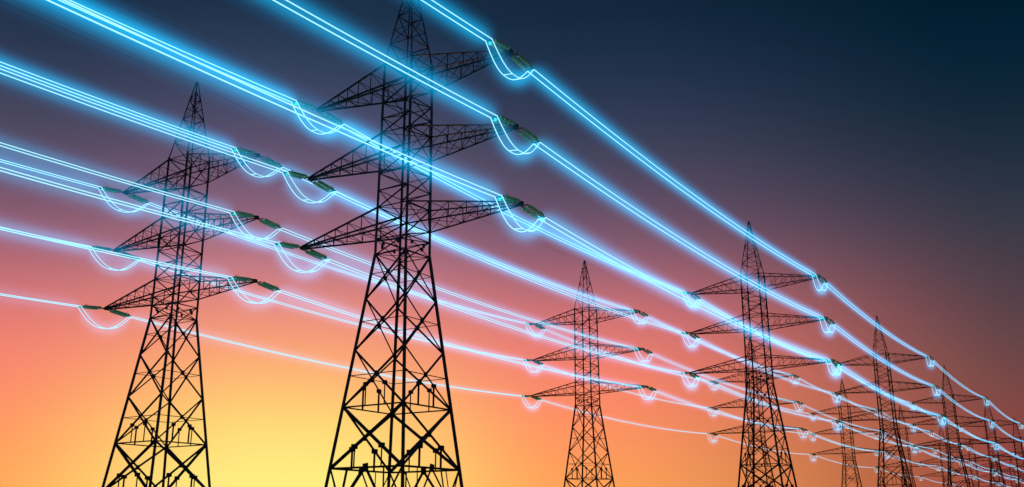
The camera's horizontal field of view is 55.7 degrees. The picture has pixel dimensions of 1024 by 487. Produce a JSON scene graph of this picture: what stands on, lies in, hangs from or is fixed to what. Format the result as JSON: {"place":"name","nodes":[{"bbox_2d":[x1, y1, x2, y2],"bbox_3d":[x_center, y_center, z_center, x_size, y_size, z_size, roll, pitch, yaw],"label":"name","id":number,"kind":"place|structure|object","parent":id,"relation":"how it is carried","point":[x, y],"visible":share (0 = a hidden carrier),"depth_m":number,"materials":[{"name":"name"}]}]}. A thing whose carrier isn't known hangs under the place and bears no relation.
{"place":"outdoors","nodes":[
{"label":"outdoors","id":0,"kind":"place"},
{"bbox_2d":[0,0,1023,486],"label":"sky","id":1,"kind":"structure","parent":0,"point":[877,144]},
{"bbox_3d":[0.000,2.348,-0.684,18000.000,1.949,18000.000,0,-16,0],"label":"ground","id":2,"kind":"structure","parent":0,"visible":0},
{"bbox_2d":[78,82,282,486],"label":"transmission tower","id":3,"kind":"structure","parent":2,"relation":"on","point":[244,280],"depth_m":123.03,"materials":[{"name":"metal"}]},
{"bbox_2d":[0,167,1023,483],"bbox_3d":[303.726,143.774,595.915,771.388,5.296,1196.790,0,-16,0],"label":"power line","id":4,"kind":"object","parent":3,"relation":"hanging from","point":[344,267],"visible":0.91,"depth_m":104.07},
{"bbox_2d":[274,0,545,486],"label":"transmission tower","id":5,"kind":"structure","parent":2,"relation":"on","point":[502,121],"depth_m":99.16,"materials":[{"name":"metal"}]},
{"bbox_2d":[46,0,1023,458],"bbox_3d":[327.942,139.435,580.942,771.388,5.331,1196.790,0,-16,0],"label":"power line","id":6,"kind":"object","parent":5,"relation":"hanging from","point":[400,158],"visible":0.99,"depth_m":73.12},
{"bbox_2d":[273,0,1021,440],"bbox_3d":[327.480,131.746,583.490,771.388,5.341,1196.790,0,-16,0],"label":"power line","id":7,"kind":"object","parent":5,"relation":"hanging from","point":[551,156],"visible":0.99,"depth_m":99.68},
{"bbox_2d":[421,0,1022,426],"bbox_3d":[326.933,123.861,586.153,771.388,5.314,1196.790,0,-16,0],"label":"power line","id":8,"kind":"object","parent":5,"relation":"hanging from","point":[653,164],"visible":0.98,"depth_m":121.93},
{"bbox_2d":[521,260,656,486],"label":"transmission tower","id":9,"kind":"structure","parent":2,"relation":"on","point":[574,358],"depth_m":212.74,"materials":[{"name":"metal"}]},
{"bbox_2d":[707,336,807,486],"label":"transmission tower","id":10,"kind":"structure","parent":2,"relation":"on","point":[760,424],"depth_m":302.19,"materials":[{"name":"metal"}]},
{"bbox_2d":[681,221,841,486],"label":"transmission tower","id":11,"kind":"structure","parent":2,"relation":"on","point":[766,381],"depth_m":188.96,"materials":[{"name":"metal"}]},
{"bbox_2d":[809,378,888,486],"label":"transmission tower","id":12,"kind":"structure","parent":2,"relation":"on","point":[842,437],"depth_m":391.44,"materials":[{"name":"metal"}]},
{"bbox_2d":[831,317,945,486],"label":"transmission tower","id":13,"kind":"structure","parent":2,"relation":"on","point":[883,429],"depth_m":278.21,"materials":[{"name":"metal"}]},
{"bbox_2d":[873,405,939,486],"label":"transmission tower","id":14,"kind":"structure","parent":2,"relation":"on","point":[911,466],"depth_m":480.52,"materials":[{"name":"metal"}]},
{"bbox_2d":[917,427,974,486],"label":"transmission tower","id":15,"kind":"structure","parent":2,"relation":"on","point":[941,457],"depth_m":570.78,"materials":[{"name":"metal"}]},
{"bbox_2d":[0,293,956,484],"bbox_3d":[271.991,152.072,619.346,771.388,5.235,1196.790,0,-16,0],"label":"power line","id":16,"kind":"object","parent":15,"relation":"hanging from","point":[346,367],"visible":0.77,"depth_m":162.05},
{"bbox_2d":[0,159,982,469],"bbox_3d":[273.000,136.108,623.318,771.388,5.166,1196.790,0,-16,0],"label":"power line","id":17,"kind":"object","parent":15,"relation":"hanging from","point":[344,271],"visible":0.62,"depth_m":164.73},
{"bbox_2d":[2,228,998,483],"bbox_3d":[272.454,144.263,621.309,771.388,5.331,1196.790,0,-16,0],"label":"power line","id":18,"kind":"object","parent":15,"relation":"hanging from","point":[372,328],"visible":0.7,"depth_m":169.86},
{"bbox_2d":[0,142,1007,475],"bbox_3d":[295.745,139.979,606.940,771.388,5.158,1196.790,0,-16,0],"label":"power line","id":19,"kind":"object","parent":15,"relation":"hanging from","point":[332,250],"visible":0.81,"depth_m":125.03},
{"bbox_2d":[0,226,1008,486],"bbox_3d":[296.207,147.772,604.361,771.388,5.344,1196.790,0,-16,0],"label":"power line","id":20,"kind":"object","parent":15,"relation":"hanging from","point":[348,314],"visible":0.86,"depth_m":124.36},
{"bbox_2d":[0,61,1008,464],"bbox_3d":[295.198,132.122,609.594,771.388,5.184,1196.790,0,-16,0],"label":"power line","id":21,"kind":"object","parent":15,"relation":"hanging from","point":[332,193],"visible":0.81,"depth_m":116.50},
{"bbox_2d":[909,365,998,486],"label":"transmission tower","id":22,"kind":"structure","parent":2,"relation":"on","point":[948,438],"depth_m":367.83,"materials":[{"name":"metal"}]},
{"bbox_2d":[951,437,1000,486],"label":"transmission tower","id":23,"kind":"structure","parent":2,"relation":"on","point":[971,471],"depth_m":658.84,"materials":[{"name":"metal"}]},
{"bbox_2d":[959,400,1023,486],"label":"transmission tower","id":24,"kind":"structure","parent":2,"relation":"on","point":[987,437],"depth_m":456.79,"materials":[{"name":"metal"}]},
{"bbox_2d":[975,448,1017,486],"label":"transmission tower","id":25,"kind":"structure","parent":2,"relation":"on","point":[996,473],"depth_m":747.94,"materials":[{"name":"metal"}]},
{"bbox_2d":[991,418,1023,486],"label":"transmission tower","id":26,"kind":"structure","parent":2,"relation":"on","point":[1022,451],"depth_m":548.12,"materials":[{"name":"metal"}]},
{"bbox_2d":[994,460,1023,485],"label":"transmission tower","id":27,"kind":"structure","parent":2,"relation":"on","point":[1011,482],"depth_m":838.47,"materials":[{"name":"metal"}]},
{"bbox_3d":[-70.796,-26.170,11.264,32.505,62.550,11.670,-10,-19,31],"label":"transmission tower","id":28,"kind":"object","parent":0,"visible":0},
{"bbox_2d":[0,68,1022,471],"bbox_3d":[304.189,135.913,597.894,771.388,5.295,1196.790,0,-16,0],"label":"power line","id":29,"kind":"object","parent":28,"relation":"hanging from","point":[344,198],"visible":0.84,"depth_m":105.52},
{"bbox_2d":[59,0,1013,453],"bbox_3d":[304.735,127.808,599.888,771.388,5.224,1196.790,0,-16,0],"label":"power line","id":30,"kind":"object","parent":28,"relation":"hanging from","point":[395,152],"visible":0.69,"depth_m":122.30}
]}

